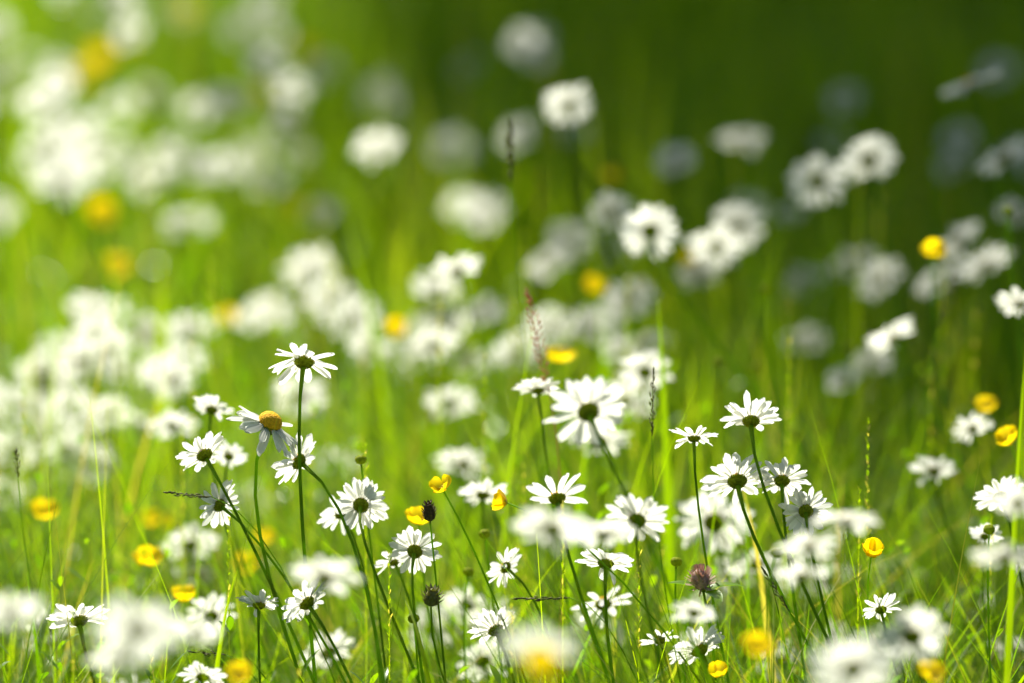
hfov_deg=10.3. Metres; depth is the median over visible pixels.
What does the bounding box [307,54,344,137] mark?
daisy
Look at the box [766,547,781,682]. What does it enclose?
daisy bud
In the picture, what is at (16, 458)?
grass spike
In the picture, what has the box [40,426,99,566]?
daisy
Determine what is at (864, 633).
daisy
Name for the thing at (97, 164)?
daisy
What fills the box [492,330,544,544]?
daisy
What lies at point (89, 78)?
buttercup
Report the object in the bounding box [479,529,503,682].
daisy bud
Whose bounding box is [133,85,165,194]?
daisy
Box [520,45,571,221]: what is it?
daisy
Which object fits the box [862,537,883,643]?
buttercup
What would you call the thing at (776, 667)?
daisy
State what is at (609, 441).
daisy
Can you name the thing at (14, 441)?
daisy
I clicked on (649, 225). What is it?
daisy
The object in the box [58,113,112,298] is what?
daisy
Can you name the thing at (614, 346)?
daisy
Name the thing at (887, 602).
daisy
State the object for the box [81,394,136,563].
daisy
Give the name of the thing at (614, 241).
daisy
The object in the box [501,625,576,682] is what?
daisy
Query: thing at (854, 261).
daisy
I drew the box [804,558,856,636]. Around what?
daisy
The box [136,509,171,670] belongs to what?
buttercup
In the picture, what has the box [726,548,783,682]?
daisy
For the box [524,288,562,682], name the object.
sorrel spike
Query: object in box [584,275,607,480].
buttercup
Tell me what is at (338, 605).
fine grass
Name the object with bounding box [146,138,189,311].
daisy
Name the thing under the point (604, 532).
daisy
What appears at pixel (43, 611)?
daisy
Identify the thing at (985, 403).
buttercup
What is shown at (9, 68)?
daisy
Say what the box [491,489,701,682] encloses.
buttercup
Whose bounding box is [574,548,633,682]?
daisy
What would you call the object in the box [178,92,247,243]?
daisy
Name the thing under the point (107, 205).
buttercup
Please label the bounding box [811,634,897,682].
daisy
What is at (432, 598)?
knapweed bud
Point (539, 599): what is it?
grass spike
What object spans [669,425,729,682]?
daisy
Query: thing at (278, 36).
daisy
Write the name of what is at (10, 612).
daisy
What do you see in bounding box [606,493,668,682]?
daisy
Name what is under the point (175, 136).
daisy
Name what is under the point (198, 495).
grass spike
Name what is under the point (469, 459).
daisy
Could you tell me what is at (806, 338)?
daisy
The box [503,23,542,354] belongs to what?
daisy
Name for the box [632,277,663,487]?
buttercup
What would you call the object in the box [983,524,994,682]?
daisy bud
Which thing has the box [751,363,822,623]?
daisy bud
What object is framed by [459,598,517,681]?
daisy
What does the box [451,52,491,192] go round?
daisy
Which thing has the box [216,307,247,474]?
buttercup
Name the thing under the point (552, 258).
daisy
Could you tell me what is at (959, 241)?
daisy
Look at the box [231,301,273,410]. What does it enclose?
daisy
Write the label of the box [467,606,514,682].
daisy
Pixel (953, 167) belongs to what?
daisy
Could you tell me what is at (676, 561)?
daisy bud
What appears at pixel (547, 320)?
daisy
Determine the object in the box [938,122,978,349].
daisy
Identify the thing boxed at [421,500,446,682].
ribwort plantain
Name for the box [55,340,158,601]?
daisy
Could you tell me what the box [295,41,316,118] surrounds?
buttercup
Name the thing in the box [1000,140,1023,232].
daisy
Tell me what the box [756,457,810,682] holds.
daisy
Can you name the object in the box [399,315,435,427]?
daisy
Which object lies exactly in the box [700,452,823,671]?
daisy
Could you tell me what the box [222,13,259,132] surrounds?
daisy
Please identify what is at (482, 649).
daisy
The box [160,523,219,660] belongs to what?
daisy
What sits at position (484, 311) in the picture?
daisy
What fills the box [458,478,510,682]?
daisy
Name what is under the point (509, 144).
grass spike
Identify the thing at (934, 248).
buttercup
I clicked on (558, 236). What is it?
daisy
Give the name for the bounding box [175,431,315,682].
daisy
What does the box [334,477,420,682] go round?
daisy
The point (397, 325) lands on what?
buttercup
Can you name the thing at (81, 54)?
daisy
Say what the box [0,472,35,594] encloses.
daisy
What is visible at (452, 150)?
daisy
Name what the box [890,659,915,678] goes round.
daisy
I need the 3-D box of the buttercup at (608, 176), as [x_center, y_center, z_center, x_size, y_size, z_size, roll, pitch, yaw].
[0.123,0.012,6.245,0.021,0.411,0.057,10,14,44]
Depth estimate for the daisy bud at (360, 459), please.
4.45 m
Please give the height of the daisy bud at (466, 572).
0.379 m
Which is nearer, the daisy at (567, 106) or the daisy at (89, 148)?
the daisy at (567, 106)
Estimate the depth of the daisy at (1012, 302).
4.89 m
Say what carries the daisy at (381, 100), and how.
on the ground at (480, 400)
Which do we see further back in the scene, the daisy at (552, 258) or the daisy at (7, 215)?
the daisy at (7, 215)
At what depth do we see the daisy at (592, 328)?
5.79 m
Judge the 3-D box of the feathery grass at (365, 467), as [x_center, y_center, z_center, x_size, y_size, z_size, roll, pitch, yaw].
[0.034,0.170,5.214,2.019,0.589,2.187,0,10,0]
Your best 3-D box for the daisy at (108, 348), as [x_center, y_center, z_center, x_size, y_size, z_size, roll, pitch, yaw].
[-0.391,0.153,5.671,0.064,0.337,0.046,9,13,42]
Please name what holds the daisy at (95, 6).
on the ground at (480, 400)
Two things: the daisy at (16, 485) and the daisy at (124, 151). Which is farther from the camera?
the daisy at (124, 151)
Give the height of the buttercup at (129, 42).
0.298 m
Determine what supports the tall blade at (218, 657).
on the ground at (480, 400)
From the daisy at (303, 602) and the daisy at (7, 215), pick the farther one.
the daisy at (7, 215)
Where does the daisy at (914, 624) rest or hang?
on the ground at (480, 400)
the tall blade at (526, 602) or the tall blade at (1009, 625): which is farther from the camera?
the tall blade at (526, 602)
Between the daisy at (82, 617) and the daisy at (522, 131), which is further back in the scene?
the daisy at (522, 131)
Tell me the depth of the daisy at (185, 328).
5.99 m
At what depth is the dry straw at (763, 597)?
4.61 m
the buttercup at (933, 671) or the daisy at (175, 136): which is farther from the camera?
the daisy at (175, 136)
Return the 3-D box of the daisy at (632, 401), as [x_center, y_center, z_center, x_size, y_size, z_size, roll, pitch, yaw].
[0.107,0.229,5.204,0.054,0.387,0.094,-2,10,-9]
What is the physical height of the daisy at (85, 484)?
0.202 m
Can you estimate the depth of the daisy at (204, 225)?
6.69 m
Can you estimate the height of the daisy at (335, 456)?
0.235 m
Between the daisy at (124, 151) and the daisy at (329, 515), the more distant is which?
the daisy at (124, 151)
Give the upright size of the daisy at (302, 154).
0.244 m
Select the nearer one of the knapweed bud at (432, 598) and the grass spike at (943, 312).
the knapweed bud at (432, 598)
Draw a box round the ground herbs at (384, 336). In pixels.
[0,0,1023,681]
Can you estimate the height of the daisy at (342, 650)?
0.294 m
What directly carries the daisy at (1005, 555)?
on the ground at (480, 400)
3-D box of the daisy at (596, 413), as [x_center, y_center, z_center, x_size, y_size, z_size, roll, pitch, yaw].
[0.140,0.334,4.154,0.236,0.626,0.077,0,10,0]
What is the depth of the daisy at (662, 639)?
4.42 m
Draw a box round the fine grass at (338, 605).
[0,233,1023,682]
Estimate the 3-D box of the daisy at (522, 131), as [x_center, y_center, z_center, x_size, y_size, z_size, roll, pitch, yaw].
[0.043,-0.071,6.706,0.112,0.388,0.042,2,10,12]
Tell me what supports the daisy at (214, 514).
on the ground at (480, 400)
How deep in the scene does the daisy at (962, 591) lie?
5.04 m
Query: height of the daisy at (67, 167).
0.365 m
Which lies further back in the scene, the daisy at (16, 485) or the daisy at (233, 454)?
the daisy at (16, 485)
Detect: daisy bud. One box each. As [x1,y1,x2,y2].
[355,455,387,682]
[408,614,419,678]
[463,567,473,682]
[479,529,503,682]
[654,630,663,682]
[670,557,685,682]
[712,358,734,668]
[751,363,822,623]
[760,285,817,674]
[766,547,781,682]
[843,343,857,580]
[923,378,969,656]
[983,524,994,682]
[1003,207,1023,375]
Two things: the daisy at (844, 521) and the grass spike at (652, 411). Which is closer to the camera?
the daisy at (844, 521)
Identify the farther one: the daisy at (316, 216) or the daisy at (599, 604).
the daisy at (316, 216)
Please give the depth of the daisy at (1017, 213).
5.69 m
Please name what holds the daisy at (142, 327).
on the ground at (480, 400)
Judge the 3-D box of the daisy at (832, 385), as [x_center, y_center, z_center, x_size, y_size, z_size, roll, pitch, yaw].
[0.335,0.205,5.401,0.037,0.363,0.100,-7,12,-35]
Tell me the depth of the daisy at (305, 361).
4.39 m
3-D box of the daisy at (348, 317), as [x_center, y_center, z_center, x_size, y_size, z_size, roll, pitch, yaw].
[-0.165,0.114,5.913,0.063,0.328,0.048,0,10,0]
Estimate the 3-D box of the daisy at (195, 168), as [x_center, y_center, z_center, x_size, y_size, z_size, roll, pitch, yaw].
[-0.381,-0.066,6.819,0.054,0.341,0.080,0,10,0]
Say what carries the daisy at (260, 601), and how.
on the ground at (480, 400)
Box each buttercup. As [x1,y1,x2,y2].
[31,498,63,682]
[70,62,98,196]
[84,44,119,188]
[88,199,115,298]
[103,253,132,460]
[112,31,145,232]
[132,545,162,682]
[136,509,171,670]
[158,514,182,603]
[171,584,194,680]
[175,0,197,153]
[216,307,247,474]
[226,661,251,682]
[231,551,261,636]
[251,85,279,252]
[251,527,278,629]
[286,198,319,374]
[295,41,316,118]
[385,317,432,579]
[405,506,441,682]
[429,474,527,682]
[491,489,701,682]
[523,648,559,682]
[545,346,591,617]
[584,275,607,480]
[602,169,624,294]
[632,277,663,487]
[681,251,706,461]
[708,660,727,682]
[742,632,773,682]
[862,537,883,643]
[919,659,945,682]
[921,239,974,670]
[974,395,1015,682]
[994,425,1023,486]
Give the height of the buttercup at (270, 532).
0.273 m
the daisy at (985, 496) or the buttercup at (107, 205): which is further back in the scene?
the buttercup at (107, 205)
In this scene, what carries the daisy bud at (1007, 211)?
on the ground at (480, 400)
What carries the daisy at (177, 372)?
on the ground at (480, 400)
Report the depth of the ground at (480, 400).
7.12 m
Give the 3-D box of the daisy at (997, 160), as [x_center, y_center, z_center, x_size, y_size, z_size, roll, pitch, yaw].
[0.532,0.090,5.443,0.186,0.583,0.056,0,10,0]
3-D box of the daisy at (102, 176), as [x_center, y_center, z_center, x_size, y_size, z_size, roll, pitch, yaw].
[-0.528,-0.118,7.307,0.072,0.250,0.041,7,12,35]
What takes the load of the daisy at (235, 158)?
on the ground at (480, 400)
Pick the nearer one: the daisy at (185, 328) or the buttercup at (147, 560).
the buttercup at (147, 560)
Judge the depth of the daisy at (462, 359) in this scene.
5.79 m
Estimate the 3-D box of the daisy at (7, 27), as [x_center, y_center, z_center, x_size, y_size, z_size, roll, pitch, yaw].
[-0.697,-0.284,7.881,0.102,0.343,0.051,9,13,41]
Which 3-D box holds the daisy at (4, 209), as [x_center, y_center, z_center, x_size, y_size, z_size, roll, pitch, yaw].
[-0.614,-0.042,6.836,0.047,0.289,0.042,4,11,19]
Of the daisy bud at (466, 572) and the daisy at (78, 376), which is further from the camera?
the daisy at (78, 376)
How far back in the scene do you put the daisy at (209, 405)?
4.61 m
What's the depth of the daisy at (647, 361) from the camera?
4.99 m
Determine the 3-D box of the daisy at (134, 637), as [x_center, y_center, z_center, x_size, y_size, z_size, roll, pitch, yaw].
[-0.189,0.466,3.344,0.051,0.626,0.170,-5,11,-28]
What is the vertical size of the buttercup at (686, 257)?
0.395 m
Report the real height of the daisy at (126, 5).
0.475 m
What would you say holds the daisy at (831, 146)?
on the ground at (480, 400)
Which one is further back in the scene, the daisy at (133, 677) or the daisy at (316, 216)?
the daisy at (316, 216)
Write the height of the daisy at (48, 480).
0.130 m
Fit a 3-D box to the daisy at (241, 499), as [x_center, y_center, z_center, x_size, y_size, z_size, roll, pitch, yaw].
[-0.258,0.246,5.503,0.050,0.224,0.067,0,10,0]
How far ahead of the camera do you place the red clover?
4.36 m
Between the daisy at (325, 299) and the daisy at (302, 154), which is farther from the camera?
the daisy at (302, 154)
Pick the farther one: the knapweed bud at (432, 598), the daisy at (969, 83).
the daisy at (969, 83)
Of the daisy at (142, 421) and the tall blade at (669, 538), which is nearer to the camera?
the tall blade at (669, 538)
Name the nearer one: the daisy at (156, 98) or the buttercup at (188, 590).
the buttercup at (188, 590)
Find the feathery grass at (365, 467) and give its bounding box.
[21,79,1023,682]
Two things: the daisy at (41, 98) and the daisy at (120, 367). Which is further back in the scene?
the daisy at (41, 98)
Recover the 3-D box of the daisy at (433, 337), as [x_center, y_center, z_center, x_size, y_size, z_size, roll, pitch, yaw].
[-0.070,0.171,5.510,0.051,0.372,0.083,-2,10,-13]
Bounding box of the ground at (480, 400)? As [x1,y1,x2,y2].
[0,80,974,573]
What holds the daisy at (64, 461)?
on the ground at (480, 400)
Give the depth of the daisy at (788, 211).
6.40 m
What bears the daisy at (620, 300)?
on the ground at (480, 400)
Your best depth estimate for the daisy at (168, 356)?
5.52 m
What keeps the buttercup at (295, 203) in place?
on the ground at (480, 400)
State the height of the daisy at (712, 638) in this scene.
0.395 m
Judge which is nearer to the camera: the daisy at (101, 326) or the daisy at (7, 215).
the daisy at (101, 326)
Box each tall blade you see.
[155,262,176,586]
[215,571,237,672]
[345,216,405,613]
[405,600,431,682]
[466,514,567,681]
[503,579,559,682]
[560,570,611,682]
[658,301,678,681]
[1003,376,1023,682]
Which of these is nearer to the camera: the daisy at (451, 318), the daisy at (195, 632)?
the daisy at (195, 632)
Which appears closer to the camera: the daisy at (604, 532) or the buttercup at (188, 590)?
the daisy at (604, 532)
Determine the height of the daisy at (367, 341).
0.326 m
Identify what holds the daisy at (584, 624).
on the ground at (480, 400)
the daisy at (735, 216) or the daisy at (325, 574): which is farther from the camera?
the daisy at (735, 216)
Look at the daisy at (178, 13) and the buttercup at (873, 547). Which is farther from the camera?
the daisy at (178, 13)
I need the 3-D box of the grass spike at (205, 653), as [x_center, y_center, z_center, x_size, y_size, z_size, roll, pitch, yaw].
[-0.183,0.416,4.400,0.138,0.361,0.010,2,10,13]
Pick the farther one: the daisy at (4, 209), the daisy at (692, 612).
the daisy at (4, 209)
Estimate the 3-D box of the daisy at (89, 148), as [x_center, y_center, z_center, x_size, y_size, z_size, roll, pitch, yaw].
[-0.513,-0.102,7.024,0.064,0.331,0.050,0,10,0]
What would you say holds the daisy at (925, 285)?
on the ground at (480, 400)
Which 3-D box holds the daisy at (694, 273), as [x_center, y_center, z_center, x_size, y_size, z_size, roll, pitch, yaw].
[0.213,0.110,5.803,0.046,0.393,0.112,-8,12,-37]
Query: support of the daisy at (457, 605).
on the ground at (480, 400)
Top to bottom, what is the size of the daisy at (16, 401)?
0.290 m
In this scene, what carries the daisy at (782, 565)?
on the ground at (480, 400)
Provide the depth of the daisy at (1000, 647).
4.83 m
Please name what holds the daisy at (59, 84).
on the ground at (480, 400)
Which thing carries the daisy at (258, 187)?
on the ground at (480, 400)
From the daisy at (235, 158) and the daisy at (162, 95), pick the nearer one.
the daisy at (235, 158)
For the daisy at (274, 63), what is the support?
on the ground at (480, 400)
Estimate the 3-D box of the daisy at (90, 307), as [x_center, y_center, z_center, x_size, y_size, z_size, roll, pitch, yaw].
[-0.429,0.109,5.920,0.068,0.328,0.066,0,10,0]
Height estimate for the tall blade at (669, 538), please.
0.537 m
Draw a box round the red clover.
[669,563,745,682]
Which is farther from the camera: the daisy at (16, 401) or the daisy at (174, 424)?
the daisy at (16, 401)
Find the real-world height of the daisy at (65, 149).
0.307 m
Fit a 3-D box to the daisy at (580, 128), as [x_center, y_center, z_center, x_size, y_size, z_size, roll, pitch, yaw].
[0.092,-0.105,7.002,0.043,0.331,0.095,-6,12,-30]
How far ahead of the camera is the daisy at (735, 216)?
5.69 m
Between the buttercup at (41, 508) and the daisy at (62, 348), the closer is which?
the buttercup at (41, 508)
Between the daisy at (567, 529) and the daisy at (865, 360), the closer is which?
the daisy at (567, 529)
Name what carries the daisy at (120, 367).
on the ground at (480, 400)
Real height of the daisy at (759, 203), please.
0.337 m
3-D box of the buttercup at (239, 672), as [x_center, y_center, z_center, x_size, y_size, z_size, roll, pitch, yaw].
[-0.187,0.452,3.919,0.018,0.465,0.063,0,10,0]
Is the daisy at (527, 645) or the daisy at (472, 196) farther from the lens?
the daisy at (472, 196)
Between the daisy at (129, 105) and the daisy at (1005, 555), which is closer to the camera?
the daisy at (1005, 555)
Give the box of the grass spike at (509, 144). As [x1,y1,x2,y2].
[505,118,566,675]
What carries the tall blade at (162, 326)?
on the ground at (480, 400)
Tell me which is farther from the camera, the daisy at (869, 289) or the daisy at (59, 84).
the daisy at (59, 84)
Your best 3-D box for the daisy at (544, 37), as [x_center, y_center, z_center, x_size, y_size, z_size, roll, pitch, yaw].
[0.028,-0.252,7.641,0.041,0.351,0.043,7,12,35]
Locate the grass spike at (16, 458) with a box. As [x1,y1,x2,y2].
[13,447,46,682]
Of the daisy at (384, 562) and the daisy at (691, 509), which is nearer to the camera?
the daisy at (384, 562)
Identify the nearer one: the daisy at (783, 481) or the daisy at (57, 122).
the daisy at (783, 481)
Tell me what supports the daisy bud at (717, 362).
on the ground at (480, 400)
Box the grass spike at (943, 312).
[925,271,958,682]
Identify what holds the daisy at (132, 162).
on the ground at (480, 400)
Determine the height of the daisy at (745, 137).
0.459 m
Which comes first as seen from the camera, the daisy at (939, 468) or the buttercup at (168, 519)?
the daisy at (939, 468)
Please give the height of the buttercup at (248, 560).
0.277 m
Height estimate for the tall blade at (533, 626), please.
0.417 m
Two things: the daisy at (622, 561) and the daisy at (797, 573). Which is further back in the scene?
the daisy at (622, 561)
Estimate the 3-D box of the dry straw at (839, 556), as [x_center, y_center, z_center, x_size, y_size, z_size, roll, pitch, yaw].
[0.280,0.295,4.926,0.009,0.373,0.014,0,10,0]
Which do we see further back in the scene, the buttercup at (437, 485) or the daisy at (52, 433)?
the daisy at (52, 433)
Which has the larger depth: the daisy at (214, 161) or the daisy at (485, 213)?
the daisy at (214, 161)
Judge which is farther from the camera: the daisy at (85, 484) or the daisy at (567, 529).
the daisy at (85, 484)
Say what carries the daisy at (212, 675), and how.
on the ground at (480, 400)
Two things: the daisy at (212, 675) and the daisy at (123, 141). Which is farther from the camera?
the daisy at (123, 141)
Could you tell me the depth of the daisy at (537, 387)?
4.59 m
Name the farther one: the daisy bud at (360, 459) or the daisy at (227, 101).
the daisy at (227, 101)
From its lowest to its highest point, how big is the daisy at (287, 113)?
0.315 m
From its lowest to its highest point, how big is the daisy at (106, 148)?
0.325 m
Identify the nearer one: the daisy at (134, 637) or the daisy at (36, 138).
the daisy at (134, 637)
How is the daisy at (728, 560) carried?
on the ground at (480, 400)
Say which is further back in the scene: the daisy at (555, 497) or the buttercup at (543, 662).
the daisy at (555, 497)
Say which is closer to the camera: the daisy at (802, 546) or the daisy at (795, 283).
the daisy at (802, 546)
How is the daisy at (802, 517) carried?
on the ground at (480, 400)
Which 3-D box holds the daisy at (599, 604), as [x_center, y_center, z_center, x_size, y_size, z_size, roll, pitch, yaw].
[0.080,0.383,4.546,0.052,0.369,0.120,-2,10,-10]
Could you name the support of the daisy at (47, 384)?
on the ground at (480, 400)
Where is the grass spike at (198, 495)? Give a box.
[163,491,335,682]
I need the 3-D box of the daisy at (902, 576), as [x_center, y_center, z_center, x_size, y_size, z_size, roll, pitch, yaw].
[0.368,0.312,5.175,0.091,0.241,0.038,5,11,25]
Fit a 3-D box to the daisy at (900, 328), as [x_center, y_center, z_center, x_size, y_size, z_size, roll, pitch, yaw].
[0.402,0.201,5.188,0.166,0.454,0.046,-1,10,-4]
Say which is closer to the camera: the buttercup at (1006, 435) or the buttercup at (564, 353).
the buttercup at (1006, 435)
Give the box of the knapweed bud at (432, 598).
[420,583,444,682]
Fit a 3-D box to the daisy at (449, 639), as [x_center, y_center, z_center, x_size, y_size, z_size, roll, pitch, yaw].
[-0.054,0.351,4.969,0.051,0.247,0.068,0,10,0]
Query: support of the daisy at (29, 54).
on the ground at (480, 400)
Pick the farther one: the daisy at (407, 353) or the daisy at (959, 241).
the daisy at (407, 353)
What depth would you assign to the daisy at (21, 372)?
5.79 m
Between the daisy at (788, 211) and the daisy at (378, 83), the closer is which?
the daisy at (788, 211)
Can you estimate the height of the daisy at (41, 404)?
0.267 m
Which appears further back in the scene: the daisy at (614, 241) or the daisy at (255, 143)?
the daisy at (255, 143)
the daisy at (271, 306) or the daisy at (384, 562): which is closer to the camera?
the daisy at (384, 562)
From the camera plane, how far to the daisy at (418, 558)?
4.42 m
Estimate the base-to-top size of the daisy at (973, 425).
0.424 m
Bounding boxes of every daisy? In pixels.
[0,14,16,167]
[0,59,22,113]
[0,68,24,265]
[0,196,19,325]
[0,212,20,320]
[0,385,37,482]
[0,423,43,524]
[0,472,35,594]
[0,594,41,682]
[6,394,58,540]
[11,353,54,497]
[13,49,41,80]
[17,83,85,292]
[18,144,73,301]
[19,357,76,544]
[20,606,74,677]
[23,123,108,325]
[30,154,94,319]
[33,92,82,317]
[35,64,86,291]
[35,333,86,450]
[40,413,90,544]
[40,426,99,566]
[43,116,91,284]
[44,389,92,544]
[44,469,70,520]
[45,55,74,142]
[45,142,105,297]
[46,603,107,682]
[48,448,89,544]
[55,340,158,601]
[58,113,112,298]
[64,349,124,476]
[66,294,130,540]
[67,444,121,559]
[67,469,100,573]
[68,128,119,298]
[69,0,97,182]
[72,311,130,493]
[74,160,111,248]
[77,149,134,315]
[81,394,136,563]
[83,329,133,493]
[84,0,116,88]
[84,131,144,315]
[86,646,151,682]
[92,597,182,682]
[102,90,165,261]
[104,355,144,495]
[105,136,130,223]
[108,0,220,323]
[108,139,139,281]
[108,673,149,682]
[113,19,214,308]
[116,157,176,320]
[120,415,163,529]
[122,377,188,527]
[125,161,175,341]
[129,314,179,353]
[130,80,165,164]
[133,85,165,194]
[136,346,186,380]
[138,350,202,511]
[143,92,168,126]
[144,409,198,656]
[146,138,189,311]
[152,355,195,527]
[154,340,220,487]
[156,135,195,284]
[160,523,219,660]
[162,210,215,354]
[166,0,212,101]
[168,312,220,473]
[172,144,215,370]
[172,618,220,682]
[173,562,216,682]
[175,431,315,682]
[177,661,227,682]
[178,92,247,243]
[186,592,237,682]
[193,394,275,682]
[199,479,346,682]
[203,152,263,376]
[207,150,270,333]
[211,85,254,368]
[213,439,293,682]
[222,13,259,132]
[226,406,318,682]
[230,148,303,332]
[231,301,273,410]
[232,483,270,579]
[236,589,278,682]
[239,135,271,160]
[246,42,353,356]
[247,169,293,378]
[248,0,293,291]
[249,291,296,490]
[260,23,287,150]
[265,104,300,302]
[269,343,337,681]
[270,73,355,299]
[271,432,387,682]
[272,377,326,553]
[278,142,315,172]
[278,245,333,448]
[281,580,352,682]
[287,556,365,682]
[300,201,341,395]
[300,628,356,682]
[302,62,341,93]
[302,275,356,420]
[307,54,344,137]
[315,449,358,496]
[317,495,381,682]
[322,295,381,475]
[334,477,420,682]
[347,335,395,535]
[353,127,470,444]
[357,85,400,195]
[361,73,397,135]
[374,549,418,630]
[388,526,441,682]
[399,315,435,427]
[399,346,436,391]
[402,602,448,681]
[407,328,470,579]
[412,272,462,449]
[422,302,470,507]
[423,385,478,527]
[430,126,477,321]
[430,254,551,622]
[433,447,488,588]
[434,606,471,661]
[440,585,492,682]
[441,189,486,370]
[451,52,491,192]
[453,347,496,462]
[456,638,509,682]
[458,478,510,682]
[459,190,508,452]
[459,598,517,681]
[461,293,506,541]
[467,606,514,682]
[486,547,561,682]
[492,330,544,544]
[499,118,584,375]
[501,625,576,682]
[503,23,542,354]
[511,506,588,682]
[512,377,577,682]
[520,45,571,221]
[524,306,570,444]
[526,243,571,380]
[526,473,610,682]
[528,25,550,146]
[543,83,681,496]
[543,376,712,682]
[547,221,595,378]
[558,122,592,292]
[564,307,617,477]
[569,428,630,679]
[570,609,626,678]
[571,586,631,679]
[572,517,635,682]
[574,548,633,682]
[588,192,699,464]
[600,277,656,491]
[601,335,643,486]
[604,234,640,323]
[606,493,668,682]
[608,382,653,658]
[614,369,656,447]
[619,204,955,679]
[619,348,673,572]
[624,330,690,471]
[640,629,679,682]
[654,143,710,452]
[668,624,724,682]
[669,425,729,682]
[671,600,714,682]
[674,491,758,682]
[676,258,728,502]
[684,222,779,523]
[691,587,742,681]
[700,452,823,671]
[709,550,755,632]
[714,129,770,387]
[714,201,785,452]
[720,390,847,682]
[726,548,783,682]
[732,190,783,336]
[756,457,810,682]
[758,639,803,681]
[775,205,815,387]
[775,531,838,682]
[776,552,823,646]
[776,561,829,678]
[778,486,833,644]
[783,324,826,425]
[784,266,832,355]
[786,153,864,574]
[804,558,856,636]
[808,617,854,663]
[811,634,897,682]
[812,510,880,647]
[816,127,849,276]
[826,364,872,582]
[827,85,898,275]
[830,248,881,428]
[836,134,929,604]
[848,623,890,668]
[851,348,924,584]
[853,258,924,520]
[863,593,899,682]
[866,316,1000,589]
[870,556,926,610]
[876,604,948,682]
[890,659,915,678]
[908,456,1023,676]
[915,262,992,584]
[936,148,969,357]
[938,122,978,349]
[940,581,997,680]
[941,67,1023,337]
[944,221,1021,526]
[951,411,1001,680]
[955,243,1023,413]
[969,523,1003,678]
[970,542,1023,682]
[973,476,1023,601]
[975,135,1023,206]
[980,54,1016,245]
[987,480,1023,594]
[990,635,1023,670]
[994,198,1023,289]
[994,287,1023,362]
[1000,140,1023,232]
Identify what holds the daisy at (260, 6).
on the ground at (480, 400)
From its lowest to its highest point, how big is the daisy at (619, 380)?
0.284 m
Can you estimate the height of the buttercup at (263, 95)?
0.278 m
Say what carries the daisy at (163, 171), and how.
on the ground at (480, 400)
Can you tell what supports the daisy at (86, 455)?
on the ground at (480, 400)
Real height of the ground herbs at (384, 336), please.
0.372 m
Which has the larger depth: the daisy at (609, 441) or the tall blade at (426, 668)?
the daisy at (609, 441)
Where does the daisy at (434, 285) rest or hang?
on the ground at (480, 400)
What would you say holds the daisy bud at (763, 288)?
on the ground at (480, 400)
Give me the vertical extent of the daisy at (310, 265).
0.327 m
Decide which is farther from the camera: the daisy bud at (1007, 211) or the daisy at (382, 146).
the daisy at (382, 146)
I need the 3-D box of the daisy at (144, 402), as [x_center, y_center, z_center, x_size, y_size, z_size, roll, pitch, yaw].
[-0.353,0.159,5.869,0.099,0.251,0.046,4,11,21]
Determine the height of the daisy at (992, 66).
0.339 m
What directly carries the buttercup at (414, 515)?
on the ground at (480, 400)
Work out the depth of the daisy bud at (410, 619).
4.40 m
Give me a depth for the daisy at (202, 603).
4.73 m
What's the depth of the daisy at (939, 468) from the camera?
4.84 m
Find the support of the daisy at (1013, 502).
on the ground at (480, 400)
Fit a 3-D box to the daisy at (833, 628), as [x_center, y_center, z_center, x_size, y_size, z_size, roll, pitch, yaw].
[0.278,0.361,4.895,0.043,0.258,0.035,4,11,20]
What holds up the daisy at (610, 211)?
on the ground at (480, 400)
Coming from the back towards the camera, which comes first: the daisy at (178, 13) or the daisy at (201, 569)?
the daisy at (178, 13)
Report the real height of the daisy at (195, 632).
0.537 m
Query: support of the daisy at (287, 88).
on the ground at (480, 400)
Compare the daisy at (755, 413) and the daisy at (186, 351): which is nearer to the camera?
the daisy at (755, 413)
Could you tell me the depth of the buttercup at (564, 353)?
5.01 m
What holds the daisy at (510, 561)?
on the ground at (480, 400)
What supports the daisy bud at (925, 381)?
on the ground at (480, 400)
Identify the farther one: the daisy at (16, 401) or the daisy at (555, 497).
the daisy at (16, 401)
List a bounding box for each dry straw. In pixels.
[743,491,775,682]
[834,473,841,624]
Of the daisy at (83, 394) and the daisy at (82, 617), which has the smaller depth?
the daisy at (82, 617)
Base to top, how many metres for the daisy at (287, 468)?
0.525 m
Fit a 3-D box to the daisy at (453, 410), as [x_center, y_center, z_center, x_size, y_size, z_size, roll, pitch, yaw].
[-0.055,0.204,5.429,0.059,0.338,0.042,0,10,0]
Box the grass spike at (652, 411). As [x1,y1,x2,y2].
[649,367,680,682]
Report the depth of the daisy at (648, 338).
5.65 m
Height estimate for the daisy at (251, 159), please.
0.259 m
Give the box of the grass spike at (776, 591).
[761,567,821,672]
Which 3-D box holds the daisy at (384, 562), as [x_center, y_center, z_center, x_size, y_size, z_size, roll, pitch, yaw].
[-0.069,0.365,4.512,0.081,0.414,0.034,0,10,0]
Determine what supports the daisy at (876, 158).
on the ground at (480, 400)
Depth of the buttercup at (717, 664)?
4.30 m
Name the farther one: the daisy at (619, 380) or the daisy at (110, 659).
the daisy at (619, 380)
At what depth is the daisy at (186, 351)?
5.66 m

